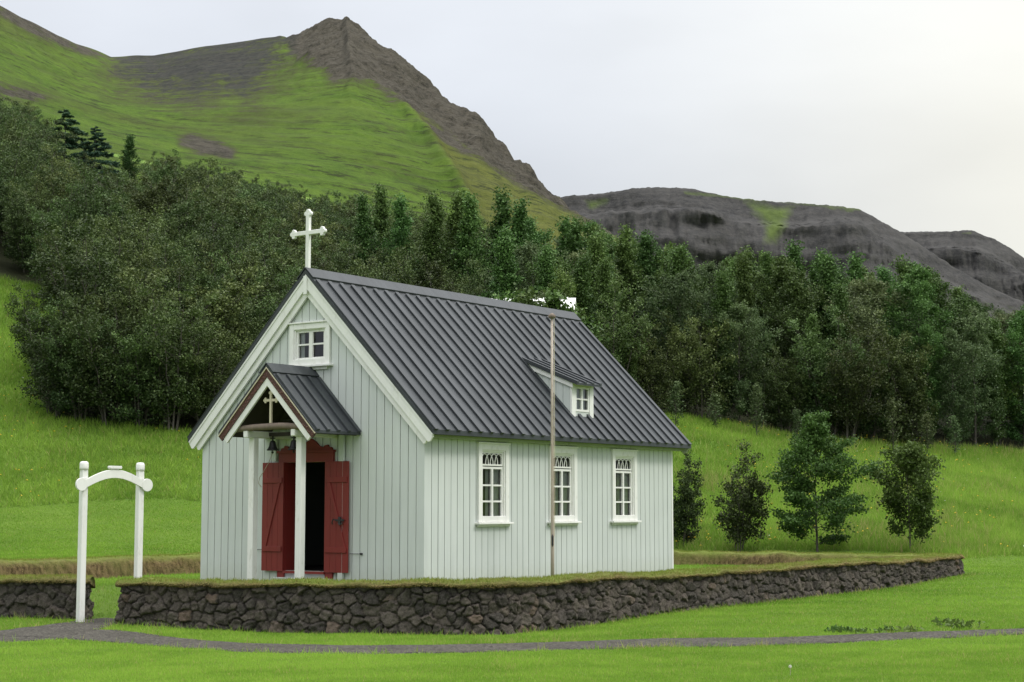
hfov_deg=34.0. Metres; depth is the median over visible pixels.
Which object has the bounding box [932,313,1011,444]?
broadleaf tree
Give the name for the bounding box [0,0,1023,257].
sky
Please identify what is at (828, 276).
broadleaf tree
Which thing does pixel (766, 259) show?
broadleaf tree
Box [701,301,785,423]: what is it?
broadleaf tree
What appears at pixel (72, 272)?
birch tree
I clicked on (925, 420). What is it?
sapling
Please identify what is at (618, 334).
birch tree
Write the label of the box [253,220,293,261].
birch tree
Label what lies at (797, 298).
broadleaf tree
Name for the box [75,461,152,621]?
gateway
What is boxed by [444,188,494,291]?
poplar tree
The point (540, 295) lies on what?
broadleaf tree
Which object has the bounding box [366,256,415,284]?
birch tree
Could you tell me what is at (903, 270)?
poplar tree
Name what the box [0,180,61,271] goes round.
birch tree
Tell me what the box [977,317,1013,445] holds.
broadleaf tree
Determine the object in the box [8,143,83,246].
birch tree
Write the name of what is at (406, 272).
birch tree
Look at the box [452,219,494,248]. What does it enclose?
birch tree
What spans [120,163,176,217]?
birch tree
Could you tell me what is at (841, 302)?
broadleaf tree
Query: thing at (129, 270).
birch tree
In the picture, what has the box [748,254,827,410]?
broadleaf tree
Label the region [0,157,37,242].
birch tree
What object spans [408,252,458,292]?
birch tree
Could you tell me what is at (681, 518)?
young tree
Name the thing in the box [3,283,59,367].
birch tree
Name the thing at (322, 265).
birch tree
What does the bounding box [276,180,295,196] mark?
birch tree
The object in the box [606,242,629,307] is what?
broadleaf tree
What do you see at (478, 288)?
birch tree
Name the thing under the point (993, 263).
mountain
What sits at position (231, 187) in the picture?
birch tree
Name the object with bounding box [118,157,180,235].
birch tree
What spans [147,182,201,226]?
birch tree
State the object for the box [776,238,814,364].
poplar tree
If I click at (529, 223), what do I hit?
broadleaf tree
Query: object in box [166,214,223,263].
birch tree
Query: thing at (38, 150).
birch tree
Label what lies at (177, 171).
birch tree
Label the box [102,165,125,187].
birch tree
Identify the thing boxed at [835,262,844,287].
broadleaf tree
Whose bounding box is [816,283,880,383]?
willow tree
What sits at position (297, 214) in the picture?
birch tree
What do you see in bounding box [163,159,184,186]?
birch tree
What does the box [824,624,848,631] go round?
weed
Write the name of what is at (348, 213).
birch tree
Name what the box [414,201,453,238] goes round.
birch tree
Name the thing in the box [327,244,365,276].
birch tree
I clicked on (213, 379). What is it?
birch tree
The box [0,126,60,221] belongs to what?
birch tree
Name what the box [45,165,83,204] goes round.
birch tree
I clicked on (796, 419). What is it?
sapling
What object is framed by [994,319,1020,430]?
willow tree
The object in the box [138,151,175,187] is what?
birch tree
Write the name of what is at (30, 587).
stone wall
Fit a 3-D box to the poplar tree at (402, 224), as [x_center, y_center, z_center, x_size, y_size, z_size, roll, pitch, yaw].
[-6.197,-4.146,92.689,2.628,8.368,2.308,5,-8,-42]
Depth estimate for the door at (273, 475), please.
34.92 m
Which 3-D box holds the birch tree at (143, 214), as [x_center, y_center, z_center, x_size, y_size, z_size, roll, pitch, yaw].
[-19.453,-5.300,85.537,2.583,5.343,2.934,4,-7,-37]
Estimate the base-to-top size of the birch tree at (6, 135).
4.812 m
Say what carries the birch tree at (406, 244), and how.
on the ground at (14, 269)
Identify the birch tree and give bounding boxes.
[0,98,29,131]
[0,104,12,151]
[0,125,67,203]
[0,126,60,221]
[0,133,10,176]
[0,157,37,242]
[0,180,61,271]
[1,97,22,114]
[1,101,36,130]
[2,104,41,150]
[2,118,76,171]
[2,175,55,251]
[3,113,50,154]
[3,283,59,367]
[6,291,102,415]
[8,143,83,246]
[17,103,35,126]
[17,106,43,125]
[17,146,59,197]
[21,183,102,284]
[23,127,60,163]
[24,212,151,353]
[27,295,119,419]
[31,233,84,308]
[37,119,51,134]
[37,164,115,240]
[39,215,118,317]
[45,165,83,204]
[45,285,160,425]
[50,161,96,208]
[54,155,142,256]
[60,194,112,241]
[64,152,91,177]
[66,155,97,206]
[66,202,169,295]
[69,191,134,257]
[72,252,183,375]
[81,191,137,282]
[91,237,139,351]
[98,172,138,205]
[101,306,180,426]
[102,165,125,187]
[102,177,137,213]
[105,272,179,402]
[109,190,156,247]
[109,227,217,321]
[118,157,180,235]
[119,216,178,265]
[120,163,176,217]
[127,252,184,293]
[128,275,226,431]
[133,216,208,283]
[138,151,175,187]
[140,149,181,199]
[144,150,168,172]
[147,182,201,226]
[151,247,228,367]
[152,187,215,264]
[155,160,192,191]
[155,236,190,279]
[158,238,240,287]
[161,317,253,421]
[162,165,199,209]
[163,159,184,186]
[165,168,237,241]
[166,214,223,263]
[168,294,259,396]
[172,158,198,189]
[172,263,263,399]
[174,194,264,295]
[179,157,245,217]
[180,159,208,194]
[182,176,251,225]
[185,180,255,233]
[192,159,210,191]
[192,220,248,257]
[195,247,282,363]
[203,165,239,195]
[203,244,270,312]
[204,206,251,258]
[205,166,242,193]
[205,167,235,186]
[206,179,276,220]
[210,229,273,331]
[211,172,249,193]
[217,183,305,257]
[223,217,314,276]
[223,298,266,356]
[232,211,268,248]
[234,280,294,349]
[235,194,296,258]
[239,338,254,358]
[240,179,260,200]
[247,174,259,193]
[249,178,274,195]
[249,184,274,199]
[249,186,293,248]
[249,236,320,320]
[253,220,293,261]
[255,188,298,215]
[255,190,291,204]
[256,236,314,316]
[257,183,294,203]
[261,187,303,214]
[265,264,302,314]
[272,203,305,240]
[274,181,290,200]
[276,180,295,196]
[276,235,350,272]
[278,228,340,274]
[279,196,326,249]
[284,199,344,252]
[285,227,364,260]
[292,184,307,204]
[292,190,317,208]
[293,203,336,229]
[296,241,345,273]
[300,197,328,214]
[303,190,358,252]
[309,193,329,206]
[316,190,329,212]
[322,206,339,243]
[323,199,357,234]
[325,238,394,273]
[325,242,396,279]
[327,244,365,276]
[329,232,392,268]
[332,201,370,247]
[341,216,391,259]
[342,195,362,217]
[343,193,385,227]
[343,194,356,209]
[345,212,413,252]
[348,243,425,284]
[348,259,378,278]
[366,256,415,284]
[375,242,424,285]
[377,234,450,286]
[405,205,423,228]
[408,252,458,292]
[409,211,447,241]
[410,206,444,240]
[413,214,423,229]
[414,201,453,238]
[417,253,469,290]
[429,266,469,292]
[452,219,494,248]
[453,273,490,296]
[455,284,482,295]
[456,254,522,295]
[475,219,492,263]
[490,283,538,304]
[511,282,563,309]
[524,282,609,343]
[587,279,656,393]
[627,319,692,411]
[657,301,738,418]
[721,340,801,428]
[752,344,810,432]
[784,304,875,437]
[791,311,897,438]
[841,335,902,440]
[869,307,939,443]
[963,336,1023,444]
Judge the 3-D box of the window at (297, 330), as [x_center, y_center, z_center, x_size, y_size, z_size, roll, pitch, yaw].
[-4.191,0.100,34.803,1.280,1.015,0.230,-4,-7,36]
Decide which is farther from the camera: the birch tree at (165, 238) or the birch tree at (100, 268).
the birch tree at (165, 238)
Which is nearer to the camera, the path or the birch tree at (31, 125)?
the path
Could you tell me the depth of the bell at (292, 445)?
33.98 m
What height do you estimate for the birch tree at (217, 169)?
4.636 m
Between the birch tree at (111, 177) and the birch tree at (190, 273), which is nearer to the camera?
the birch tree at (190, 273)
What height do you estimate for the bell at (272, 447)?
1.055 m
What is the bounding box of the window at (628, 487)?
[610,449,641,524]
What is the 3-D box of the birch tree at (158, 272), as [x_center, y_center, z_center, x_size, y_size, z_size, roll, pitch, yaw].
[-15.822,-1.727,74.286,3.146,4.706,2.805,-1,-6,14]
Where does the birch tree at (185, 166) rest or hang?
on the ground at (14, 269)
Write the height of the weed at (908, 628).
0.156 m
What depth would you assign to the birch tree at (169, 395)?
62.91 m
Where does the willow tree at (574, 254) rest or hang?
on the ground at (14, 269)
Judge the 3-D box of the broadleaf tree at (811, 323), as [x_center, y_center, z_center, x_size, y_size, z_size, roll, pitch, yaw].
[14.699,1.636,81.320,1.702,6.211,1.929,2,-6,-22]
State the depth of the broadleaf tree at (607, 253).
84.65 m
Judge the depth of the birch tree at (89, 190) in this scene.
87.80 m
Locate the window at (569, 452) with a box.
[547,445,581,525]
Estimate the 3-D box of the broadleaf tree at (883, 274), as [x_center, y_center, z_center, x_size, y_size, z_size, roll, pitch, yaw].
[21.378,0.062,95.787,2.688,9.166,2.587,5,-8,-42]
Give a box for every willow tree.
[478,239,575,292]
[552,236,563,252]
[564,248,619,279]
[691,260,726,393]
[700,280,770,404]
[759,279,811,354]
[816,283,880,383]
[822,274,912,425]
[942,305,997,430]
[989,312,1010,418]
[992,308,1010,319]
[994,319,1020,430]
[998,310,1022,437]
[1003,319,1023,432]
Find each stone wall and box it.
[0,551,200,618]
[115,549,964,634]
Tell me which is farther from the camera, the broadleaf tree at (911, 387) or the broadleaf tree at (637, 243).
the broadleaf tree at (637, 243)
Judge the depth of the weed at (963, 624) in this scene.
30.10 m
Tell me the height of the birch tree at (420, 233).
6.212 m
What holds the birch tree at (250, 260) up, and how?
on the ground at (14, 269)
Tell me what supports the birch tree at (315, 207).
on the ground at (14, 269)
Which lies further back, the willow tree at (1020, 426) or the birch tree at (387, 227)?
the birch tree at (387, 227)
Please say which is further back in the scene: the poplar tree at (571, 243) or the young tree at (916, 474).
the poplar tree at (571, 243)
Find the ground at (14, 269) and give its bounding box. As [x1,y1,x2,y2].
[0,151,1023,681]
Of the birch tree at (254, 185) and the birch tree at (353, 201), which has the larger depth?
the birch tree at (254, 185)
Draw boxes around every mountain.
[561,187,1023,387]
[901,230,1023,301]
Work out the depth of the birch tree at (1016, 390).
87.12 m
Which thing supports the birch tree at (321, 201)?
on the ground at (14, 269)
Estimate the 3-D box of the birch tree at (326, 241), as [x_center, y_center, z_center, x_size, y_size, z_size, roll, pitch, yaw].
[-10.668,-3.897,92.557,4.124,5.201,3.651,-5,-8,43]
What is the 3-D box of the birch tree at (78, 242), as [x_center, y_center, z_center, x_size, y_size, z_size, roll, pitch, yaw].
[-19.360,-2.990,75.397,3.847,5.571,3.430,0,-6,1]
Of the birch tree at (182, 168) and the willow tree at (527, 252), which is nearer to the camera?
the willow tree at (527, 252)
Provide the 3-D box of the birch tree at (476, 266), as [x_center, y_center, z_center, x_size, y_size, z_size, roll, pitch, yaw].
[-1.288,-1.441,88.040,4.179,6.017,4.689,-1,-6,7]
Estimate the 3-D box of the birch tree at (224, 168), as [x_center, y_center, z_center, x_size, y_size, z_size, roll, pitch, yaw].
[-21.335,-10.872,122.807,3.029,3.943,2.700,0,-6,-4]
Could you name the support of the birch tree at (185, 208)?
on the ground at (14, 269)
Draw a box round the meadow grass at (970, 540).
[0,274,1023,558]
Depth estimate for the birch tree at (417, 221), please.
133.55 m
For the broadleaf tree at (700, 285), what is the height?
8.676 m
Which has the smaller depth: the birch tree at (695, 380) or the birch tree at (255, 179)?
the birch tree at (695, 380)
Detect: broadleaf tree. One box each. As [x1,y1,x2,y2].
[476,224,525,298]
[488,217,554,250]
[517,214,539,244]
[519,245,538,287]
[520,250,589,295]
[530,239,558,295]
[536,290,565,297]
[546,263,599,337]
[568,250,604,333]
[574,228,626,314]
[577,219,618,258]
[582,231,621,338]
[591,254,618,352]
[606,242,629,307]
[609,257,631,343]
[612,312,638,378]
[615,243,632,309]
[629,235,648,375]
[630,269,716,412]
[637,241,714,391]
[644,243,664,377]
[648,249,674,377]
[657,241,704,402]
[696,261,709,385]
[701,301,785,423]
[705,266,740,418]
[714,252,760,405]
[716,254,754,273]
[728,249,761,415]
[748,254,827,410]
[757,250,788,395]
[758,251,770,270]
[758,273,831,421]
[795,311,830,422]
[812,248,851,401]
[823,281,865,429]
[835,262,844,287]
[841,266,891,316]
[864,353,917,439]
[873,263,899,342]
[879,264,957,436]
[884,285,919,401]
[888,264,971,428]
[902,323,949,442]
[918,328,997,445]
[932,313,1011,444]
[945,284,967,355]
[947,291,999,421]
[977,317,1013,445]
[1001,304,1023,445]
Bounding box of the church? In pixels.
[187,209,691,580]
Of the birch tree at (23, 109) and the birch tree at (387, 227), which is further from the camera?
the birch tree at (23, 109)
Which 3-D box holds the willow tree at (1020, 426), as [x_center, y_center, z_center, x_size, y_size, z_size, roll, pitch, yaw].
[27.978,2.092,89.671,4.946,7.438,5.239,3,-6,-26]
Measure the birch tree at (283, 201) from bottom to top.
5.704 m
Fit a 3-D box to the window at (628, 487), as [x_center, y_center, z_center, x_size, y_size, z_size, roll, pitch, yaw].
[2.567,3.364,38.623,0.251,1.725,1.200,-4,-7,36]
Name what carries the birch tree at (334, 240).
on the ground at (14, 269)
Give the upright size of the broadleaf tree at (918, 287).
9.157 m
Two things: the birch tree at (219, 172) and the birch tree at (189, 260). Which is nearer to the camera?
the birch tree at (189, 260)
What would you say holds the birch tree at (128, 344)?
on the ground at (14, 269)
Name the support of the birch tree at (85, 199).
on the ground at (14, 269)
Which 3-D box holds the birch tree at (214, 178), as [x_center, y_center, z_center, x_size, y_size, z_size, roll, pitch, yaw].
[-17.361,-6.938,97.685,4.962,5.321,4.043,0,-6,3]
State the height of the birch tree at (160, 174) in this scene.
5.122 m
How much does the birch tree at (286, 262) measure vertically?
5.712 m
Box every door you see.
[261,462,284,570]
[324,461,348,572]
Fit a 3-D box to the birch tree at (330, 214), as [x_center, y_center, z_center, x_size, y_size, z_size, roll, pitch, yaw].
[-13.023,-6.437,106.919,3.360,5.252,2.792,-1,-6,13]
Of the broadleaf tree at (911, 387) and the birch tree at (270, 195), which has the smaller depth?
the broadleaf tree at (911, 387)
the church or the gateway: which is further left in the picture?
the gateway
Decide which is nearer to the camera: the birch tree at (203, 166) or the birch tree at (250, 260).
the birch tree at (250, 260)
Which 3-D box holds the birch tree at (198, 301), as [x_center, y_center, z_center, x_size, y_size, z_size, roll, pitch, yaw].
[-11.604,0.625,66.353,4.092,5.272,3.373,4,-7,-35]
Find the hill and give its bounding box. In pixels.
[0,6,617,254]
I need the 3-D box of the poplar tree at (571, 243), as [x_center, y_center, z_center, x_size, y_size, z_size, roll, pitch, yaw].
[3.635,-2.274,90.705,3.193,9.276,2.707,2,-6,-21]
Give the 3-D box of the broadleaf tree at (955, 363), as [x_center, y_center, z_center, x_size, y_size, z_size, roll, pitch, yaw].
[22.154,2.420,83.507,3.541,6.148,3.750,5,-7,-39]
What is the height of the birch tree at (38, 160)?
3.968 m
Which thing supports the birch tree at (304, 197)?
on the ground at (14, 269)
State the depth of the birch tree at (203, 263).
75.91 m
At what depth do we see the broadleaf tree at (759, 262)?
106.81 m
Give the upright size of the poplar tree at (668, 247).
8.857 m
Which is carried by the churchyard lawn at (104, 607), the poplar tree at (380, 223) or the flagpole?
the flagpole
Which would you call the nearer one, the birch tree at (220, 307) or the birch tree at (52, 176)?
the birch tree at (220, 307)
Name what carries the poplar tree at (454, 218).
on the ground at (14, 269)
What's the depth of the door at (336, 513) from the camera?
33.88 m
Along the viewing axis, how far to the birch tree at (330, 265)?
84.36 m
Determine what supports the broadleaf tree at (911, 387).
on the ground at (14, 269)
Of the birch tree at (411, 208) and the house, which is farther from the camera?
the birch tree at (411, 208)
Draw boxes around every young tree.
[673,449,708,545]
[710,439,774,551]
[762,410,887,551]
[862,437,945,546]
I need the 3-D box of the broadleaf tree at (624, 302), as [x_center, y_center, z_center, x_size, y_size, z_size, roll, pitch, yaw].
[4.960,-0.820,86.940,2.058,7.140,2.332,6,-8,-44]
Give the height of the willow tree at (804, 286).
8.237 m
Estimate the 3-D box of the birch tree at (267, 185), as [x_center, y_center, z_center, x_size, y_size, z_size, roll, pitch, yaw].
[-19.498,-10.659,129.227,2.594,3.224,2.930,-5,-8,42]
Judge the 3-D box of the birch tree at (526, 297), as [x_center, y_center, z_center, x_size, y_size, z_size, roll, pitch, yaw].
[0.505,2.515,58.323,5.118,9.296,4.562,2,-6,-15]
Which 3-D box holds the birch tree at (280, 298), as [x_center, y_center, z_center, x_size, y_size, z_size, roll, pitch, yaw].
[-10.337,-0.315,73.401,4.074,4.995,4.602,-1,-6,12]
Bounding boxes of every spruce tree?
[48,107,107,167]
[68,126,120,182]
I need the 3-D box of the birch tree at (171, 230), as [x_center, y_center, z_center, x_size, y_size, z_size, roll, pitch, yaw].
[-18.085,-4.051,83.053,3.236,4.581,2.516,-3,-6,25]
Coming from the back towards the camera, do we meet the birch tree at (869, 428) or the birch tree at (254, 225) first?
the birch tree at (254, 225)
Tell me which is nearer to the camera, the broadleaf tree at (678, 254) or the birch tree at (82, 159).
the broadleaf tree at (678, 254)
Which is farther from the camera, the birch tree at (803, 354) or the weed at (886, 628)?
the birch tree at (803, 354)
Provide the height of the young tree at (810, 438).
4.926 m
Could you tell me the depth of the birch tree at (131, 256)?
74.03 m
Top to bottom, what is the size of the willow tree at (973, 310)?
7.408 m
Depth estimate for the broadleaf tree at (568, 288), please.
75.06 m
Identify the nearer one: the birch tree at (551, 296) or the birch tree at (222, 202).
the birch tree at (551, 296)
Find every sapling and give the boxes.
[666,378,685,425]
[706,393,723,426]
[746,381,770,434]
[790,407,801,436]
[881,397,903,446]
[918,411,936,451]
[946,415,962,453]
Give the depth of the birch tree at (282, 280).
68.14 m
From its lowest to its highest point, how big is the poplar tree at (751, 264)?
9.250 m
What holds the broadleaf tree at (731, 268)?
on the ground at (14, 269)
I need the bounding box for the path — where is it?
[0,618,1023,654]
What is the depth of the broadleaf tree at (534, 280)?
89.16 m
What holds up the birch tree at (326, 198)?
on the ground at (14, 269)
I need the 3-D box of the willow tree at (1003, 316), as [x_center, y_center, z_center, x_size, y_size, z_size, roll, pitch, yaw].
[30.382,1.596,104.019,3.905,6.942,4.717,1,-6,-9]
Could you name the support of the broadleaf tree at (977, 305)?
on the ground at (14, 269)
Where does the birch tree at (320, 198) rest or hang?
on the ground at (14, 269)
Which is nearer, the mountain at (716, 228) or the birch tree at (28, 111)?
the birch tree at (28, 111)
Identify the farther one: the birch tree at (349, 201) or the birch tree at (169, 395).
the birch tree at (349, 201)
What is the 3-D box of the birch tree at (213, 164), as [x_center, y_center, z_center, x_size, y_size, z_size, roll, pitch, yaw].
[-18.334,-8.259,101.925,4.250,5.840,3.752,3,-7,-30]
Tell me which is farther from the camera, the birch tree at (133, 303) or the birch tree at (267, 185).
the birch tree at (267, 185)
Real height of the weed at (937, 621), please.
0.205 m
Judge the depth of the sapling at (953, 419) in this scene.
80.11 m
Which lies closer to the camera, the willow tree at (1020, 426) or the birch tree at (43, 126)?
the willow tree at (1020, 426)
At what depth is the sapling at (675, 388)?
74.74 m
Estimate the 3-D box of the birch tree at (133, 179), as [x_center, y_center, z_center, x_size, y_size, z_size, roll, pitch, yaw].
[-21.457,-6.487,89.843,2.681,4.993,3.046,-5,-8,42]
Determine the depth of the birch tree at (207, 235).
80.62 m
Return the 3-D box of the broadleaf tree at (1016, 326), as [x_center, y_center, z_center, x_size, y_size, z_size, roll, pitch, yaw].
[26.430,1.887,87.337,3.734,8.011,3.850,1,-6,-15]
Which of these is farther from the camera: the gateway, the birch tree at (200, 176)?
the birch tree at (200, 176)
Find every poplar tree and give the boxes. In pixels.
[115,134,141,184]
[346,191,382,274]
[369,182,394,256]
[375,193,419,275]
[407,189,460,287]
[440,187,481,282]
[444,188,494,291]
[478,184,524,286]
[492,196,532,293]
[554,215,580,273]
[560,214,587,272]
[586,223,621,283]
[610,223,651,355]
[629,229,661,376]
[647,241,679,363]
[686,250,704,370]
[735,245,774,349]
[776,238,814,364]
[803,247,830,338]
[842,251,884,354]
[879,253,923,381]
[907,257,940,368]
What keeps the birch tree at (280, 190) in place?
on the ground at (14, 269)
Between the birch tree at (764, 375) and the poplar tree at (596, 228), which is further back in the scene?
the poplar tree at (596, 228)
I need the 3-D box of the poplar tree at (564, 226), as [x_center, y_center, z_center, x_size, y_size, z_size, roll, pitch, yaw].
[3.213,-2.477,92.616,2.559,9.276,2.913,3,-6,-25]
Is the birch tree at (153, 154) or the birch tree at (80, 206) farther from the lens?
the birch tree at (153, 154)
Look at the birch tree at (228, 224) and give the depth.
85.97 m
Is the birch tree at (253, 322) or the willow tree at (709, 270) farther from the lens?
the willow tree at (709, 270)
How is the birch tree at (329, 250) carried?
on the ground at (14, 269)
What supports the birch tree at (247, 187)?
on the ground at (14, 269)
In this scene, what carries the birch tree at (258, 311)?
on the ground at (14, 269)
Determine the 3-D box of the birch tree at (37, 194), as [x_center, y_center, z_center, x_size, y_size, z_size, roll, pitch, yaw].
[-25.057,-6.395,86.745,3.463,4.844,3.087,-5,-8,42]
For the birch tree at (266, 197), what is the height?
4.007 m
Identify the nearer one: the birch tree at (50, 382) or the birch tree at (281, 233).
the birch tree at (50, 382)
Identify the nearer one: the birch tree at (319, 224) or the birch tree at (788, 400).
the birch tree at (788, 400)
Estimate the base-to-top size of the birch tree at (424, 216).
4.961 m
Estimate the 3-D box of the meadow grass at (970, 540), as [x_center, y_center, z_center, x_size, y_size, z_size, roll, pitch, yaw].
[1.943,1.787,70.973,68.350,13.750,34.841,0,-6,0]
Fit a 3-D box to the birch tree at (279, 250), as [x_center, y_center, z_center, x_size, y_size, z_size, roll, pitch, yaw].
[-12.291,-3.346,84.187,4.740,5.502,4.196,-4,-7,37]
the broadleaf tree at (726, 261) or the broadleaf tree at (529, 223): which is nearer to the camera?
the broadleaf tree at (529, 223)
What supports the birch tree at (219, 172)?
on the ground at (14, 269)
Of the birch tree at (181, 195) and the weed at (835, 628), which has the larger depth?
the birch tree at (181, 195)
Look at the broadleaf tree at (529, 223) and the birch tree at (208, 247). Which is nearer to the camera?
the birch tree at (208, 247)
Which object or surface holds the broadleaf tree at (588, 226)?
on the ground at (14, 269)
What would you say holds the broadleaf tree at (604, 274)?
on the ground at (14, 269)
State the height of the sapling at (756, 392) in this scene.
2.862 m
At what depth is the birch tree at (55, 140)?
101.27 m
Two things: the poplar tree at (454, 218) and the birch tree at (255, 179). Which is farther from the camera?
the birch tree at (255, 179)
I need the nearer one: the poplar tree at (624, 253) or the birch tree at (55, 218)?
the birch tree at (55, 218)
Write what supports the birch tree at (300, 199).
on the ground at (14, 269)
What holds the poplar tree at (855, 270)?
on the ground at (14, 269)
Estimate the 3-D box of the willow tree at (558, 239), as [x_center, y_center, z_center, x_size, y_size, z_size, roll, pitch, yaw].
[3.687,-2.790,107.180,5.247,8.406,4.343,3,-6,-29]
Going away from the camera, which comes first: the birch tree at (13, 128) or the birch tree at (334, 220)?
the birch tree at (13, 128)
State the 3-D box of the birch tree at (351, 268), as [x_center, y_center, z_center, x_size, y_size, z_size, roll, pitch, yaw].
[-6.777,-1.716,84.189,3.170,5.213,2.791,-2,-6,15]
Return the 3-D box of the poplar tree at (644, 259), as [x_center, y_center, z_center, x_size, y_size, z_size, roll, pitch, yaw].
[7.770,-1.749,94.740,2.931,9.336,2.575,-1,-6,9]
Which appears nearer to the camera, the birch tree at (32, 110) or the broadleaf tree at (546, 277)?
the broadleaf tree at (546, 277)
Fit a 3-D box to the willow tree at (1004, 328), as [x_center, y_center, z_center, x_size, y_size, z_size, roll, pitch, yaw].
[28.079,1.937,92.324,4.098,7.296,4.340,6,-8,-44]
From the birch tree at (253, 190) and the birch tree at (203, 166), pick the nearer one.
the birch tree at (253, 190)
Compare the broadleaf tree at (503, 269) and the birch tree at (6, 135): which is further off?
the birch tree at (6, 135)
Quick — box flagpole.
[548,313,555,575]
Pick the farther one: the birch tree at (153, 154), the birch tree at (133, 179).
the birch tree at (153, 154)
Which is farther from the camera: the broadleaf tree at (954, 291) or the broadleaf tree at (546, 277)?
the broadleaf tree at (954, 291)
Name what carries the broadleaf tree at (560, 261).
on the ground at (14, 269)
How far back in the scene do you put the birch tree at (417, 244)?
90.36 m
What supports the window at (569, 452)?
in the church
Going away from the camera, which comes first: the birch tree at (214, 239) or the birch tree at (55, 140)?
the birch tree at (214, 239)
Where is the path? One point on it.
(77, 631)
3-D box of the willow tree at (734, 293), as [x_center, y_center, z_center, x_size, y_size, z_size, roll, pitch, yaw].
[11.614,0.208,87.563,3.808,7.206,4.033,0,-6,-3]
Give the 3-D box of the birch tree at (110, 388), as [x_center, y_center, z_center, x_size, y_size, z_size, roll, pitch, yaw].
[-15.120,0.603,63.720,4.975,5.660,4.053,5,-8,-43]
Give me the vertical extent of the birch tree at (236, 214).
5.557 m
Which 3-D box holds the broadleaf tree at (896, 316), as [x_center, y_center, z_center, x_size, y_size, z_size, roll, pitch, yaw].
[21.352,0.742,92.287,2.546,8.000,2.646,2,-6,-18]
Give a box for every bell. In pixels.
[258,437,277,486]
[288,436,295,452]
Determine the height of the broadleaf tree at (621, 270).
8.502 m
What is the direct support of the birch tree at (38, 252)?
on the ground at (14, 269)
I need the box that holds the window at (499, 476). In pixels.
[475,442,513,526]
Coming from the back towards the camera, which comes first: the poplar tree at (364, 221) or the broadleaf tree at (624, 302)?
the poplar tree at (364, 221)
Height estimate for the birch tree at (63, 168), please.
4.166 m
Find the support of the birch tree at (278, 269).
on the ground at (14, 269)
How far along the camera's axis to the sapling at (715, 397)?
76.43 m
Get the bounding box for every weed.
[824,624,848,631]
[828,627,880,633]
[874,625,897,632]
[892,625,924,631]
[931,616,962,626]
[940,618,988,627]
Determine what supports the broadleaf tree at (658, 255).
on the ground at (14, 269)
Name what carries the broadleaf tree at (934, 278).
on the ground at (14, 269)
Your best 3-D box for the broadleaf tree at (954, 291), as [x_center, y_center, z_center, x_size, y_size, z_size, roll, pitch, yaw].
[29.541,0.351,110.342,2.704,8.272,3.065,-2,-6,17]
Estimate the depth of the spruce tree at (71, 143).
119.77 m
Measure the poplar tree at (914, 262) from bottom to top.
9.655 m
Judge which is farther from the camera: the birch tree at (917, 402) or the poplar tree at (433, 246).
the poplar tree at (433, 246)
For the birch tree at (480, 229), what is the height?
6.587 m
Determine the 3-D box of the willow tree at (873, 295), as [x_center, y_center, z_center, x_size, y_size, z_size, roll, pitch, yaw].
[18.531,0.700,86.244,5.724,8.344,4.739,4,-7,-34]
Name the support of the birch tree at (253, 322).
on the ground at (14, 269)
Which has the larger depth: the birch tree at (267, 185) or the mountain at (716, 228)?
the mountain at (716, 228)
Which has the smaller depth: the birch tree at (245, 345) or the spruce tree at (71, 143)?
the birch tree at (245, 345)
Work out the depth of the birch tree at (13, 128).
103.10 m
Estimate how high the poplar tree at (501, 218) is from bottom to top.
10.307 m
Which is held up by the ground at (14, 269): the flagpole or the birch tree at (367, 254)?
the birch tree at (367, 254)
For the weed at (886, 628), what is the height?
0.155 m
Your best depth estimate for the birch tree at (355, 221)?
100.56 m
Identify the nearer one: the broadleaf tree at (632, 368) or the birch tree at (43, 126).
the broadleaf tree at (632, 368)
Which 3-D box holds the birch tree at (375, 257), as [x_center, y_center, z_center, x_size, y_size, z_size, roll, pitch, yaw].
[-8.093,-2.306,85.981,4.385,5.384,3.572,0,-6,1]
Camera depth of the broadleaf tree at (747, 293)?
84.91 m
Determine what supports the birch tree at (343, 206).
on the ground at (14, 269)
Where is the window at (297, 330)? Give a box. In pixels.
[288,320,332,369]
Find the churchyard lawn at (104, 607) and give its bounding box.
[90,565,719,618]
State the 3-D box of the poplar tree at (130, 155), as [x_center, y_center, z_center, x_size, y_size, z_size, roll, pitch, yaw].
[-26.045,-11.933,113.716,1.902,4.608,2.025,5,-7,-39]
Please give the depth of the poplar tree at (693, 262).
92.74 m
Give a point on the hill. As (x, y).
(346, 107)
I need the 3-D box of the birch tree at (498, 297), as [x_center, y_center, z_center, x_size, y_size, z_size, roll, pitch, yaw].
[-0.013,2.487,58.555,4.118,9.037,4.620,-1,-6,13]
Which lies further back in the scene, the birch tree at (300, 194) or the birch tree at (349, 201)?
the birch tree at (349, 201)
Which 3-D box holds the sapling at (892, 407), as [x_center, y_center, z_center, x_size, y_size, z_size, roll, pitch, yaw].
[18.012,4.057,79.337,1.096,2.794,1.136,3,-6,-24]
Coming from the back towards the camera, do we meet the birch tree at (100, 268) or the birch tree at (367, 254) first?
the birch tree at (367, 254)
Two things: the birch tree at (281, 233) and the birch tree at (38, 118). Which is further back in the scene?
the birch tree at (38, 118)
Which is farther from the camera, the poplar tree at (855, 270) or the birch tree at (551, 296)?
the poplar tree at (855, 270)
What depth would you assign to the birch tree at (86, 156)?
99.56 m
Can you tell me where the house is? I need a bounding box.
[492,297,576,311]
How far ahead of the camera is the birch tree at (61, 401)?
63.05 m
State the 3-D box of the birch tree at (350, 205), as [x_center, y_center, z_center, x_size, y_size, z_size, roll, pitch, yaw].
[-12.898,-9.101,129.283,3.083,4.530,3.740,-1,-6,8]

